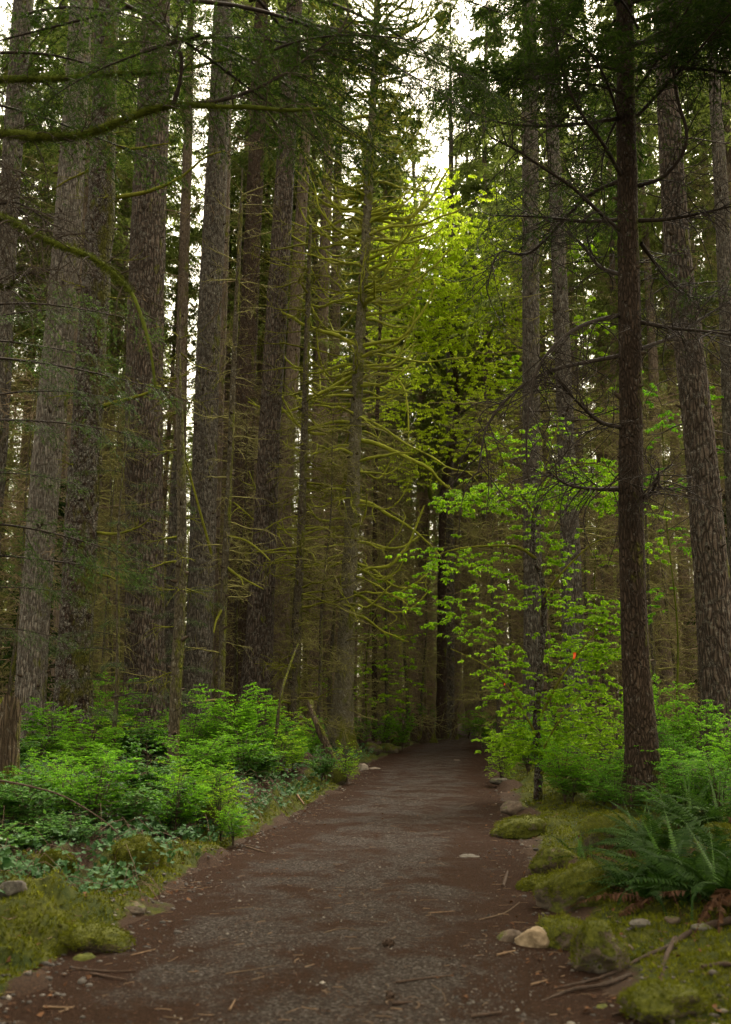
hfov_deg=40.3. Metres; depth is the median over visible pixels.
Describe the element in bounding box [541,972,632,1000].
root
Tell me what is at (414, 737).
broken stump
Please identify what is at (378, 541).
conifer
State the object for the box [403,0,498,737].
spruce tree
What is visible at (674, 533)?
conifer
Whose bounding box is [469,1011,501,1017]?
stick
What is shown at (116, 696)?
young hemlock
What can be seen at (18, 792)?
huckleberry bush
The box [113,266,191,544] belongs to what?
conifer
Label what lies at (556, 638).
conifer
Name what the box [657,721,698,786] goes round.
huckleberry bush
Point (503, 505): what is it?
conifer
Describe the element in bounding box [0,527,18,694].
hemlock
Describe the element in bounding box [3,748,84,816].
huckleberry bush
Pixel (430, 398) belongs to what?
conifer
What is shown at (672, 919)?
rock
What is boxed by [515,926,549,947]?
rock
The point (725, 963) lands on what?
root
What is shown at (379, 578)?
conifer
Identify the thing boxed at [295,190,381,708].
conifer
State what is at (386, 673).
spruce
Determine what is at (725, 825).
rock
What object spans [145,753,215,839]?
huckleberry bush
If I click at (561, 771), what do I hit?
huckleberry bush
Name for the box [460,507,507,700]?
conifer
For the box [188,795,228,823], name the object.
bush
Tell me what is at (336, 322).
spruce tree
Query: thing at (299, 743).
huckleberry bush
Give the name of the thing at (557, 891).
boulder
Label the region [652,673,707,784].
huckleberry bush
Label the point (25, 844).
huckleberry bush
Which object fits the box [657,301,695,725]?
conifer
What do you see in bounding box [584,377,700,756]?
dead spruce
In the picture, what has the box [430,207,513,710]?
conifer
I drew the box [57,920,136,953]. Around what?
boulder
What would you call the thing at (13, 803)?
huckleberry bush
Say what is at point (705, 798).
huckleberry bush
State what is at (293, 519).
dead spruce
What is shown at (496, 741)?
huckleberry bush
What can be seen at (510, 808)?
rock
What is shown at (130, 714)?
huckleberry bush
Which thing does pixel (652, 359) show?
conifer
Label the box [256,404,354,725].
dead spruce
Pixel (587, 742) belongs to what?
huckleberry bush
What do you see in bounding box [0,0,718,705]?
sky
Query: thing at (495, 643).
dead spruce
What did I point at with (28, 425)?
young hemlock
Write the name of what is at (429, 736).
broken stump
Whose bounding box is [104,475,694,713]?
trunks
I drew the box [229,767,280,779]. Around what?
huckleberry bush
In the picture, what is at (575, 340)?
conifer
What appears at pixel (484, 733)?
huckleberry bush
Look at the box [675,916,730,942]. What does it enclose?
root
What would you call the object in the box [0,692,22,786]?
broken stump
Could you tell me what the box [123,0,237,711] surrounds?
spruce tree
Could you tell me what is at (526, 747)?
vine maple
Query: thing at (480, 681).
dead spruce
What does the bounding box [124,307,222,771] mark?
dead sapling
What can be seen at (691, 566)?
dead spruce
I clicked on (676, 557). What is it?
dead spruce
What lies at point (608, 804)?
rock
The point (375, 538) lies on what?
spruce tree
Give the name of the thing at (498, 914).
stick
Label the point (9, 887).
rock
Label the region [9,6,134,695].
conifer
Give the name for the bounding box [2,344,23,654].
conifer
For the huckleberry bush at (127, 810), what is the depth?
10.56 m
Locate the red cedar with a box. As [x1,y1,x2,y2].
[186,0,323,732]
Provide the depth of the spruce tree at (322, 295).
43.96 m
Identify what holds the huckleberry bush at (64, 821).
on the ground
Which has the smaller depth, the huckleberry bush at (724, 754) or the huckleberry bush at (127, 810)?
the huckleberry bush at (127, 810)
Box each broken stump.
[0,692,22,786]
[410,713,421,742]
[419,714,438,742]
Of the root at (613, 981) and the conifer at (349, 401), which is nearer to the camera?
the root at (613, 981)
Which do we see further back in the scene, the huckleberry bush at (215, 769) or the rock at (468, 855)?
the huckleberry bush at (215, 769)
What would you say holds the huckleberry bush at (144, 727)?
on the ground
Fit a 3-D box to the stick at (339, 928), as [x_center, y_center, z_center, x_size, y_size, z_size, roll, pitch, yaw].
[-0.174,2.978,7.091,0.260,0.009,0.122,2,-11,-9]
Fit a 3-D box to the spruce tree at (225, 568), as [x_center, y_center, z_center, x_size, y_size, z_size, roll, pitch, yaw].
[-3.346,-1.634,25.876,2.870,15.891,2.970,0,-11,0]
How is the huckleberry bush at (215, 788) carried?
on the ground
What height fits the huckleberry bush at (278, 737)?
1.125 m
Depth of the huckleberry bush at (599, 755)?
21.64 m
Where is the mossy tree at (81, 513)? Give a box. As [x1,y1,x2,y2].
[40,0,228,761]
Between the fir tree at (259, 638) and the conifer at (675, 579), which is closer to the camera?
the fir tree at (259, 638)
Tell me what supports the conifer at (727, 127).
on the ground
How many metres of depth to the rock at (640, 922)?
6.92 m
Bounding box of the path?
[0,736,637,1023]
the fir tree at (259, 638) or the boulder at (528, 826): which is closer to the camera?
the boulder at (528, 826)
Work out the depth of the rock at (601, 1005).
5.43 m
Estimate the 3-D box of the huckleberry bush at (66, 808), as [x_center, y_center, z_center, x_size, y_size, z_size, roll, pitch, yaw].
[-3.304,3.060,11.039,0.933,0.776,0.953,4,-12,-22]
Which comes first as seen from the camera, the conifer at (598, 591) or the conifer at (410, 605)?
the conifer at (598, 591)
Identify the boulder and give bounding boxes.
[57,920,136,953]
[109,833,166,876]
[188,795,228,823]
[489,811,550,838]
[527,843,577,874]
[531,856,614,913]
[535,911,582,949]
[568,915,633,972]
[577,810,636,848]
[614,976,712,1023]
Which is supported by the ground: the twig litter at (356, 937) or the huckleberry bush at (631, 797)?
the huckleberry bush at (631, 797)
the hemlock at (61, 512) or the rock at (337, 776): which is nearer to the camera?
the rock at (337, 776)
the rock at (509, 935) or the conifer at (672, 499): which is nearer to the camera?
the rock at (509, 935)
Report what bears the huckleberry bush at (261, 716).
on the ground
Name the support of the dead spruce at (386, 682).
on the ground
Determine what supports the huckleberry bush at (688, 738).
on the ground
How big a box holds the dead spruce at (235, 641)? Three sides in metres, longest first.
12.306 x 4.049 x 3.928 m
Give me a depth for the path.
7.16 m
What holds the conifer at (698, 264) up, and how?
on the ground
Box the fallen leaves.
[0,775,728,1023]
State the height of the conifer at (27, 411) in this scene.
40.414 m
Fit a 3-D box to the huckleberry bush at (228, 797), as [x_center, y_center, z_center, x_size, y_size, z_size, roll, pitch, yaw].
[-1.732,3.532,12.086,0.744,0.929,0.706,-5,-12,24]
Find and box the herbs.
[0,728,729,875]
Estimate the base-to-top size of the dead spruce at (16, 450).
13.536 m
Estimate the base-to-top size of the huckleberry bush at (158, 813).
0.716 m
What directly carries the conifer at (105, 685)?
on the ground
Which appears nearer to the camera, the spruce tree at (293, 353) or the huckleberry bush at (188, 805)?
the huckleberry bush at (188, 805)
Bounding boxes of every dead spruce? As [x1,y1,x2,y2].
[0,324,73,722]
[0,355,72,709]
[47,404,175,742]
[56,358,166,719]
[94,380,193,708]
[165,474,242,717]
[187,388,298,724]
[215,379,309,710]
[223,396,306,706]
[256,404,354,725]
[270,399,384,748]
[272,393,342,735]
[276,353,403,728]
[341,421,455,745]
[348,406,444,743]
[382,475,470,723]
[424,385,552,750]
[442,487,519,747]
[455,445,560,743]
[489,382,615,736]
[516,372,623,751]
[548,365,678,743]
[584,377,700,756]
[591,370,698,743]
[643,377,727,741]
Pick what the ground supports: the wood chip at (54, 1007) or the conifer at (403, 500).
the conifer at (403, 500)
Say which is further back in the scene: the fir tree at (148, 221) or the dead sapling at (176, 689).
the fir tree at (148, 221)
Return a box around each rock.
[0,880,26,897]
[31,848,77,879]
[72,952,95,960]
[124,902,145,914]
[324,766,346,784]
[358,763,368,769]
[362,742,382,755]
[380,743,398,752]
[458,724,473,736]
[460,854,479,856]
[489,778,506,784]
[496,929,521,941]
[500,800,527,815]
[515,872,547,891]
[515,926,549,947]
[596,1004,607,1007]
[606,790,617,805]
[629,918,650,927]
[664,916,679,924]
[691,923,711,930]
[700,821,730,839]
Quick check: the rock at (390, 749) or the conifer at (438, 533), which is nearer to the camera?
the rock at (390, 749)
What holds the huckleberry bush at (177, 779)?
on the ground
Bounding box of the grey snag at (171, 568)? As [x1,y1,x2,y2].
[163,435,218,723]
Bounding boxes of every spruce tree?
[0,0,65,636]
[11,0,93,755]
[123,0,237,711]
[169,167,287,742]
[217,0,358,735]
[280,1,382,733]
[298,0,382,727]
[336,272,416,742]
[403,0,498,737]
[495,0,616,758]
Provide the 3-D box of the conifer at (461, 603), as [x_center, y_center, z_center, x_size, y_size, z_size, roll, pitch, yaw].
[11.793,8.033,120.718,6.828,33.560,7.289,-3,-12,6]
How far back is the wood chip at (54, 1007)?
5.32 m
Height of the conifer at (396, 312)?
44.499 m
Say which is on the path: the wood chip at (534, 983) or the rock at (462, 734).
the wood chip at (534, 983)
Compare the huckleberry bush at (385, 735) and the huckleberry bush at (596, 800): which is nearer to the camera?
the huckleberry bush at (596, 800)
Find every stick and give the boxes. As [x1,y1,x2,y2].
[72,967,134,971]
[89,972,126,980]
[149,884,210,890]
[225,965,278,974]
[324,928,358,932]
[391,1001,411,1004]
[395,975,449,982]
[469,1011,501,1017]
[479,902,519,919]
[501,870,507,887]
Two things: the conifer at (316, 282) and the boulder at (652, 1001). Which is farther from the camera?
the conifer at (316, 282)
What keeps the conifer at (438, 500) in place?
on the ground
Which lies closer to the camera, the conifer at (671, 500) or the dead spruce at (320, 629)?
the dead spruce at (320, 629)
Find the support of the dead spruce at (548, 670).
on the ground
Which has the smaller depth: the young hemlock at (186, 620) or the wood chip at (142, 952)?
the wood chip at (142, 952)
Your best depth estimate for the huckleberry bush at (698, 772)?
12.41 m
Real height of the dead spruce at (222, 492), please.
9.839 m
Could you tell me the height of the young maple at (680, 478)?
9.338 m
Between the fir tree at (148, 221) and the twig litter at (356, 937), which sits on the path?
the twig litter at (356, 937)
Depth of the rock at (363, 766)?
25.49 m
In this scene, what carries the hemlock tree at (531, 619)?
on the ground
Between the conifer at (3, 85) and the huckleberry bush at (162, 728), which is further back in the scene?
the conifer at (3, 85)
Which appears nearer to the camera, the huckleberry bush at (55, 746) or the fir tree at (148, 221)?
the huckleberry bush at (55, 746)
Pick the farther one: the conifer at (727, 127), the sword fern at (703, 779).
the conifer at (727, 127)
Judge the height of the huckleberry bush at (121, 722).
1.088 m
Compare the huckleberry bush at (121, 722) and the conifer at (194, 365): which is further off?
the conifer at (194, 365)
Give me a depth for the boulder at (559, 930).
6.73 m
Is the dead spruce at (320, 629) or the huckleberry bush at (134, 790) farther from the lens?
the dead spruce at (320, 629)
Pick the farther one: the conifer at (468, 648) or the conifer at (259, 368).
the conifer at (468, 648)
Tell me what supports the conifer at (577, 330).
on the ground
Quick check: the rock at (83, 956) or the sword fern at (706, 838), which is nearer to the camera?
the rock at (83, 956)
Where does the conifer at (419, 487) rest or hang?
on the ground
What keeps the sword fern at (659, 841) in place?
on the ground
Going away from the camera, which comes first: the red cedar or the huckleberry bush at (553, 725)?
the huckleberry bush at (553, 725)
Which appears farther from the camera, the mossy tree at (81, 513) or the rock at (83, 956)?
the mossy tree at (81, 513)
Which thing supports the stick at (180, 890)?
on the path
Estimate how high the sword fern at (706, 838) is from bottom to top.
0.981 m
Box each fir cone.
[382,939,394,945]
[385,990,394,999]
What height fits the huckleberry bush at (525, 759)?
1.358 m
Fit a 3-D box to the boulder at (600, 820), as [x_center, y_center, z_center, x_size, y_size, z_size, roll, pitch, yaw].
[2.610,3.499,10.801,0.635,0.546,0.568,0,-11,0]
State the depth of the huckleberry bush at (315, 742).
23.35 m
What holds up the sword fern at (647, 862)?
on the ground
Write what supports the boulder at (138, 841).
on the ground
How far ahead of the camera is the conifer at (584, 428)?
72.42 m
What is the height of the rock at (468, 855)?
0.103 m
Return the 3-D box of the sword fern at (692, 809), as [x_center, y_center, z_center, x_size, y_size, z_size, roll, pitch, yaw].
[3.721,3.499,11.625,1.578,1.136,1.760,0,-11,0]
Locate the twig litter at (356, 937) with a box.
[0,766,730,1023]
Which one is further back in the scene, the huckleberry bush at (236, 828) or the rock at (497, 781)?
the rock at (497, 781)
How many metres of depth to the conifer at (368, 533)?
52.19 m
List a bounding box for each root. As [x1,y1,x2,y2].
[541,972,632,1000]
[553,942,675,987]
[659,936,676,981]
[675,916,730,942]
[701,961,730,968]
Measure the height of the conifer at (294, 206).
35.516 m
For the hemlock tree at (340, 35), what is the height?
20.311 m
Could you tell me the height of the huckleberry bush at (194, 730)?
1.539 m
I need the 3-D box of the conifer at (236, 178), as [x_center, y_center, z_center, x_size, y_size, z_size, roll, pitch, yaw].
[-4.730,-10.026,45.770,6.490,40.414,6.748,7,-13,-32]
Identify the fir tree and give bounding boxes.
[99,0,212,751]
[163,0,264,738]
[166,0,286,748]
[230,0,348,743]
[575,1,730,770]
[655,49,730,583]
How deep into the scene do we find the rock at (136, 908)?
7.68 m
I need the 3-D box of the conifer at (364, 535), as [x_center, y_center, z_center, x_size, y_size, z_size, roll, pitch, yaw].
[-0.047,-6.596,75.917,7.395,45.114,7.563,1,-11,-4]
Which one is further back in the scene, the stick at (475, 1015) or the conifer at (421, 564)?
the conifer at (421, 564)
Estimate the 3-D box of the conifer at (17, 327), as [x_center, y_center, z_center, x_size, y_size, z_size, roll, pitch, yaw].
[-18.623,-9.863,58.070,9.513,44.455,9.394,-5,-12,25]
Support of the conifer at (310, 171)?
on the ground
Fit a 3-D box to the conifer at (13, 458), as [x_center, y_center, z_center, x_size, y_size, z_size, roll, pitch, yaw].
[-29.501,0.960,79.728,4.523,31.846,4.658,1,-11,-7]
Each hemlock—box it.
[0,280,189,655]
[0,482,110,705]
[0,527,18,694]
[46,392,202,762]
[128,480,224,722]
[519,566,596,729]
[590,557,619,704]
[681,464,727,711]
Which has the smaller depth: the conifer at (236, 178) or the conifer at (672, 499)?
the conifer at (236, 178)
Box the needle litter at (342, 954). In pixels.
[0,772,730,1023]
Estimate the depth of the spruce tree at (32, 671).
24.23 m
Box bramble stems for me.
[0,740,725,919]
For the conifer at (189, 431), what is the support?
on the ground
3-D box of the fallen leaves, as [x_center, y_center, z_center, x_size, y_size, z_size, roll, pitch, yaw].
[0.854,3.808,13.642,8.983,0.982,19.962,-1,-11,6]
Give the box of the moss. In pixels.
[0,759,730,1023]
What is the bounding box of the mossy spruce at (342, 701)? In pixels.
[232,0,477,754]
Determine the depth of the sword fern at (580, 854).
9.52 m
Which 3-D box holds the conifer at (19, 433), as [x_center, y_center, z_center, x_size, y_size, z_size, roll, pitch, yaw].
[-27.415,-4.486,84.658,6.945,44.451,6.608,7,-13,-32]
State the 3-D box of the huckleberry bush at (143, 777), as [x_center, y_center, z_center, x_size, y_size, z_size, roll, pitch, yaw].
[-2.794,3.278,12.503,1.045,0.933,1.180,6,-13,-29]
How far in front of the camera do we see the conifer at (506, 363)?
72.43 m
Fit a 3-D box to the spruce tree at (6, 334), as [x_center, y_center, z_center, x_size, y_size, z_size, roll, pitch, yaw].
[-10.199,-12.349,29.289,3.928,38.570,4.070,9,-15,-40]
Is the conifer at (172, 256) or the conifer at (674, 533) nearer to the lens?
the conifer at (172, 256)
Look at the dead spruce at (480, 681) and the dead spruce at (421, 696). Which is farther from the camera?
the dead spruce at (421, 696)
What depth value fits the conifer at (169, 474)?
107.19 m
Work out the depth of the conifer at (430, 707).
102.18 m
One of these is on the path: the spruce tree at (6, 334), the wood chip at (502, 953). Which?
the wood chip at (502, 953)
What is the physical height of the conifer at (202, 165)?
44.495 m
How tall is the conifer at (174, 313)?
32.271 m
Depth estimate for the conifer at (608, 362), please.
63.18 m
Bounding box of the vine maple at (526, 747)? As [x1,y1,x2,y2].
[385,392,681,799]
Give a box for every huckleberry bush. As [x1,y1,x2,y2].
[0,766,73,826]
[0,777,51,816]
[0,799,31,826]
[0,821,68,849]
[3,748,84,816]
[10,806,63,832]
[20,727,55,763]
[20,728,66,764]
[21,697,78,759]
[26,752,109,820]
[29,811,105,844]
[38,781,87,812]
[44,743,141,831]
[49,705,128,759]
[53,740,125,776]
[67,783,166,834]
[90,708,139,751]
[91,723,164,760]
[93,671,152,737]
[102,735,192,798]
[107,782,159,803]
[109,723,193,760]
[126,776,217,830]
[145,718,202,755]
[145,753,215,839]
[146,758,193,797]
[154,734,242,783]
[157,697,220,761]
[171,741,237,783]
[180,759,240,825]
[189,682,271,763]
[192,763,254,840]
[192,776,239,802]
[198,723,287,778]
[215,804,253,845]
[222,742,283,776]
[223,690,291,758]
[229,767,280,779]
[249,719,308,767]
[256,728,309,775]
[266,707,315,751]
[278,735,311,769]
[296,714,327,753]
[301,744,338,779]
[331,740,361,783]
[354,717,372,748]
[364,711,399,742]
[391,703,416,750]
[457,712,479,738]
[466,710,510,742]
[483,722,518,767]
[485,734,516,777]
[500,717,552,774]
[517,704,583,767]
[525,731,592,802]
[543,719,607,779]
[550,770,595,801]
[563,748,623,803]
[566,694,618,760]
[579,787,615,805]
[581,761,631,806]
[597,709,623,784]
[610,784,653,809]
[616,671,660,747]
[621,745,725,799]
[635,777,700,807]
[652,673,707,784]
[655,757,724,808]
[656,693,730,780]
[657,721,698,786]
[664,781,730,814]
[670,749,730,817]
[690,716,730,780]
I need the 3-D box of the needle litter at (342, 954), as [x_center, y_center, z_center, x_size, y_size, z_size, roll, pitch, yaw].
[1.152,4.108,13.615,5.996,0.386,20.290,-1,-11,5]
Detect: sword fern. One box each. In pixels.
[284,777,314,790]
[539,828,616,866]
[559,840,729,917]
[561,795,730,908]
[571,796,730,856]
[575,852,676,898]
[583,797,692,852]
[586,803,730,936]
[612,761,730,830]
[628,784,730,865]
[646,765,730,824]
[662,762,730,804]
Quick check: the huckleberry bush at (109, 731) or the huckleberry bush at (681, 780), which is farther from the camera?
the huckleberry bush at (109, 731)
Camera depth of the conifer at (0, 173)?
44.16 m
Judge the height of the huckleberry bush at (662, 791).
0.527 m
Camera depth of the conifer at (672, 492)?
66.48 m
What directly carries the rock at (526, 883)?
on the ground
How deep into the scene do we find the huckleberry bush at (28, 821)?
9.91 m
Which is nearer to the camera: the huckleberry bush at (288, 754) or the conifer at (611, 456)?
the huckleberry bush at (288, 754)
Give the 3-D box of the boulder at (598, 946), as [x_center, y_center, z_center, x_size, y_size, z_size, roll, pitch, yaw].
[1.473,2.752,6.242,0.397,0.454,0.433,0,-11,0]
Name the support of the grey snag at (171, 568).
on the ground
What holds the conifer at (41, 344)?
on the ground
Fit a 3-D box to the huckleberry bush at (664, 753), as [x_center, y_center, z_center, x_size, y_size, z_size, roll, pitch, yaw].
[4.347,3.739,14.065,1.316,0.884,1.181,-6,-13,29]
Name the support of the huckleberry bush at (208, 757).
on the ground
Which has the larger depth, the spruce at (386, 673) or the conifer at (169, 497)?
the conifer at (169, 497)
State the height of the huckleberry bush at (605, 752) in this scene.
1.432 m
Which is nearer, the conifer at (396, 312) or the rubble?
the rubble
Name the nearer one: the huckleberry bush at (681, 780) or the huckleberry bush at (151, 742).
the huckleberry bush at (681, 780)
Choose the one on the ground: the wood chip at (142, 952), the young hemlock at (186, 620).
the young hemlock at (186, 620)
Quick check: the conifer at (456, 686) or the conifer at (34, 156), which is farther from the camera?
the conifer at (456, 686)
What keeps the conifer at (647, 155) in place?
on the ground
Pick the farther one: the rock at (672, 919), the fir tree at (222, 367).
the fir tree at (222, 367)
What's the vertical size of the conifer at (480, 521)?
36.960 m
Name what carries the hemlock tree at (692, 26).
on the ground
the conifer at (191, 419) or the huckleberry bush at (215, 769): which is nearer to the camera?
the huckleberry bush at (215, 769)
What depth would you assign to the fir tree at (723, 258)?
27.64 m
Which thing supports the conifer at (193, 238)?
on the ground
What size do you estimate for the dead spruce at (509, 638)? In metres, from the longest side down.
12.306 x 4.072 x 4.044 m
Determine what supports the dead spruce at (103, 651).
on the ground
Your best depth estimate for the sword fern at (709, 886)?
7.27 m
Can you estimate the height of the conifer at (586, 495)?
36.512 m
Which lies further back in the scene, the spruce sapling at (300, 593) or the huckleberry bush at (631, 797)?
the spruce sapling at (300, 593)
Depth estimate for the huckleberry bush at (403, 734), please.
36.04 m
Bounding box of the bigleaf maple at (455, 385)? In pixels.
[329,167,576,738]
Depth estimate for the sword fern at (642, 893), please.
7.60 m
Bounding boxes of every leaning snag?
[272,643,298,761]
[307,699,339,767]
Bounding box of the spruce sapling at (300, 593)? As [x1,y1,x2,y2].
[227,212,375,744]
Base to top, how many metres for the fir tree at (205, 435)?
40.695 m
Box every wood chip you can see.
[43,1005,72,1008]
[131,949,155,955]
[496,950,515,955]
[530,980,546,985]
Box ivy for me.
[0,733,730,893]
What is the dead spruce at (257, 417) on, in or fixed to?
on the ground
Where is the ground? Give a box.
[0,713,730,1023]
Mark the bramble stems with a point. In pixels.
(101, 828)
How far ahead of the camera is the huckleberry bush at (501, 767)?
20.27 m
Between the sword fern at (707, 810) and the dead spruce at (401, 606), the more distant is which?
the dead spruce at (401, 606)
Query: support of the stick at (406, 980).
on the path
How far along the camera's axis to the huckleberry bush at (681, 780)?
12.86 m
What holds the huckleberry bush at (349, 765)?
on the ground
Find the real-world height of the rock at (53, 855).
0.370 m
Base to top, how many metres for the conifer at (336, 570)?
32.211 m
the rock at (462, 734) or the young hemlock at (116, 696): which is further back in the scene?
the rock at (462, 734)
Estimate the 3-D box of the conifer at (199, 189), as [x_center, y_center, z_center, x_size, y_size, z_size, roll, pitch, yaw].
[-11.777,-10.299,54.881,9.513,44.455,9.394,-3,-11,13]
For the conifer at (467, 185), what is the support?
on the ground
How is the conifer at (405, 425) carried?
on the ground
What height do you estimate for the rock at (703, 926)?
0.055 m
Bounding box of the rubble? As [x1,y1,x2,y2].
[0,760,730,1023]
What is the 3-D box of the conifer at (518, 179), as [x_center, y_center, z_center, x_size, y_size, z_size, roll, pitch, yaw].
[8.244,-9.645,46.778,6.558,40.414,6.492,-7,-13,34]
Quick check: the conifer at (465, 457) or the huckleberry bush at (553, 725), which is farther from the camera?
the conifer at (465, 457)
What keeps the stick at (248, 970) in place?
on the path
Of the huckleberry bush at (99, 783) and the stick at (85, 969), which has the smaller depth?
the stick at (85, 969)
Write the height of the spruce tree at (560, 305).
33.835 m
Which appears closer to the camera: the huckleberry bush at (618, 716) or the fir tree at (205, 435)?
the huckleberry bush at (618, 716)
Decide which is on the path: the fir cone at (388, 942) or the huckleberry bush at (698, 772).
the fir cone at (388, 942)
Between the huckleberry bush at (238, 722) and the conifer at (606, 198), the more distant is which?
the conifer at (606, 198)
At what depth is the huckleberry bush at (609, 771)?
15.00 m
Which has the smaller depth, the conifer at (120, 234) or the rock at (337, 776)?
the rock at (337, 776)
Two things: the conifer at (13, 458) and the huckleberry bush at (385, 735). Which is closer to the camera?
the huckleberry bush at (385, 735)
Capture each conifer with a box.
[0,0,34,481]
[0,0,62,688]
[0,0,109,689]
[0,0,172,734]
[0,10,50,698]
[0,22,46,673]
[0,35,34,502]
[2,0,130,703]
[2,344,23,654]
[3,17,85,645]
[4,365,20,605]
[5,233,47,660]
[6,102,121,697]
[7,120,124,685]
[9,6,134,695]
[13,0,197,730]
[16,1,176,710]
[51,0,205,727]
[97,206,170,725]
[98,2,204,699]
[98,363,122,715]
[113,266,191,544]
[116,110,199,595]
[163,3,327,675]
[163,351,188,585]
[163,425,189,567]
[166,426,192,642]
[168,0,291,687]
[173,150,258,551]
[186,257,232,550]
[186,352,231,514]
[188,0,342,668]
[197,3,356,716]
[215,1,340,705]
[256,120,346,716]
[256,125,327,577]
[256,201,311,655]
[258,61,370,690]
[289,58,359,719]
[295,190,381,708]
[324,147,413,729]
[325,344,371,677]
[326,197,393,725]
[328,122,430,724]
[336,51,445,726]
[341,157,406,721]
[342,105,456,726]
[348,257,413,720]
[357,139,445,723]
[359,411,412,694]
[361,316,442,718]
[369,109,474,715]
[399,302,477,714]
[399,315,438,711]
[399,430,415,705]
[401,151,511,723]
[401,227,497,706]
[404,296,437,718]
[411,92,521,725]
[413,299,481,698]
[417,239,511,722]
[428,4,554,732]
[429,512,437,684]
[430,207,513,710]
[431,245,511,724]
[444,71,585,725]
[445,2,618,730]
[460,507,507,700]
[460,521,478,662]
[461,194,513,690]
[466,1,611,717]
[467,357,513,673]
[482,131,556,701]
[494,42,610,728]
[497,372,513,711]
[503,0,661,733]
[513,118,609,702]
[540,0,664,731]
[546,242,611,701]
[548,422,596,641]
[554,391,594,583]
[566,0,673,736]
[573,0,722,737]
[578,2,696,714]
[578,103,681,713]
[581,100,670,637]
[583,195,674,697]
[588,253,689,701]
[591,28,685,709]
[600,3,721,734]
[603,12,725,669]
[610,308,688,681]
[611,2,730,726]
[640,38,730,709]
[643,72,725,697]
[643,186,696,725]
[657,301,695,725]
[659,68,725,503]
[659,97,720,510]
[660,374,692,645]
[661,300,696,653]
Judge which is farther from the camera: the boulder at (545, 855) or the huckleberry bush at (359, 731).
the huckleberry bush at (359, 731)
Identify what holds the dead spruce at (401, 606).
on the ground
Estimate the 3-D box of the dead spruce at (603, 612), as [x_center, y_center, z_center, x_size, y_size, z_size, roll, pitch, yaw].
[8.614,1.379,36.664,4.853,14.767,4.887,8,-15,-34]
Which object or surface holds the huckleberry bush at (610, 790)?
on the ground
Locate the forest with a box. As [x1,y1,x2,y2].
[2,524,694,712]
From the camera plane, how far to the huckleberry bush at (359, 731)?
33.11 m
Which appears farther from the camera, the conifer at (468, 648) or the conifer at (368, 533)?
the conifer at (468, 648)
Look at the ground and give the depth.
7.92 m
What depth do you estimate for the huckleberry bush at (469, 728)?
48.71 m
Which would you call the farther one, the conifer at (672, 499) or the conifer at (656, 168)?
the conifer at (672, 499)
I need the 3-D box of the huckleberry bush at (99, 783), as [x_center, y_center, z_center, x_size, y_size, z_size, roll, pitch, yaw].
[-2.930,2.972,10.711,0.998,0.935,0.989,2,-11,-12]
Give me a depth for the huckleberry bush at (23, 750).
17.13 m
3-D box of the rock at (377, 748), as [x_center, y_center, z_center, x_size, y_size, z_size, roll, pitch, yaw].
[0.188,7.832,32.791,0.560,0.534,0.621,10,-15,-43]
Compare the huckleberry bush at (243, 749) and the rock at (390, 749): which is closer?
the huckleberry bush at (243, 749)
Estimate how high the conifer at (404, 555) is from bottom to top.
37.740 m
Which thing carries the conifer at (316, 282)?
on the ground
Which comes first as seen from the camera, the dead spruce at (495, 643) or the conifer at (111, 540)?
the dead spruce at (495, 643)
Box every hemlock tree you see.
[0,0,548,424]
[412,0,730,812]
[478,0,610,759]
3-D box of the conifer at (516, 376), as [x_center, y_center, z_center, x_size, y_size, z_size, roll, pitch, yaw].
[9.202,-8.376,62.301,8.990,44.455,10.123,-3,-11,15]
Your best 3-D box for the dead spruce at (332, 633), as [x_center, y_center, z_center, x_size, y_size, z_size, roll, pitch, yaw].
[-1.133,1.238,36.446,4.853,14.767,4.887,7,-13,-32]
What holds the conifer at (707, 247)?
on the ground
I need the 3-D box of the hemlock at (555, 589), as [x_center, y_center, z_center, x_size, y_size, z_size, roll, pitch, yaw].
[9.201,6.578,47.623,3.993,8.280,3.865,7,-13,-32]
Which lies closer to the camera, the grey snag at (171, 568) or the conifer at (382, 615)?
the grey snag at (171, 568)
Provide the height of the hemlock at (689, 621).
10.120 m
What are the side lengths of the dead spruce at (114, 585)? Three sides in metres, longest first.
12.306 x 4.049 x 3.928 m
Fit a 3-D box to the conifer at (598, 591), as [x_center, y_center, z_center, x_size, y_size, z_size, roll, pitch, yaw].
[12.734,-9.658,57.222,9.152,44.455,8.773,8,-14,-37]
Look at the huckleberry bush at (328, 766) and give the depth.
19.35 m
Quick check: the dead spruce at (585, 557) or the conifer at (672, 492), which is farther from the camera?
the conifer at (672, 492)
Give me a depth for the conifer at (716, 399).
50.38 m
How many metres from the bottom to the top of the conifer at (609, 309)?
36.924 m
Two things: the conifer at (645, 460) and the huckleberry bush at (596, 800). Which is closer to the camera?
the huckleberry bush at (596, 800)
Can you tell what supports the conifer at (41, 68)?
on the ground
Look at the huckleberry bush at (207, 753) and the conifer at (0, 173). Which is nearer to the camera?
the huckleberry bush at (207, 753)
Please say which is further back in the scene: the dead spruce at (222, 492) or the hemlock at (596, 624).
the hemlock at (596, 624)
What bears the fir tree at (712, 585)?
on the ground
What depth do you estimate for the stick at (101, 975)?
5.93 m
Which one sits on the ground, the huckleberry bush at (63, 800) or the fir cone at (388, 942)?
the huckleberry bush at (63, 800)
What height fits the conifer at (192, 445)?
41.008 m
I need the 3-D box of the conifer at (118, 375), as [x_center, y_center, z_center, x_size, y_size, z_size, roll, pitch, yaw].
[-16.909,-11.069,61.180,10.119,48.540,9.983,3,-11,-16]
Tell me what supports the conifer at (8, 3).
on the ground

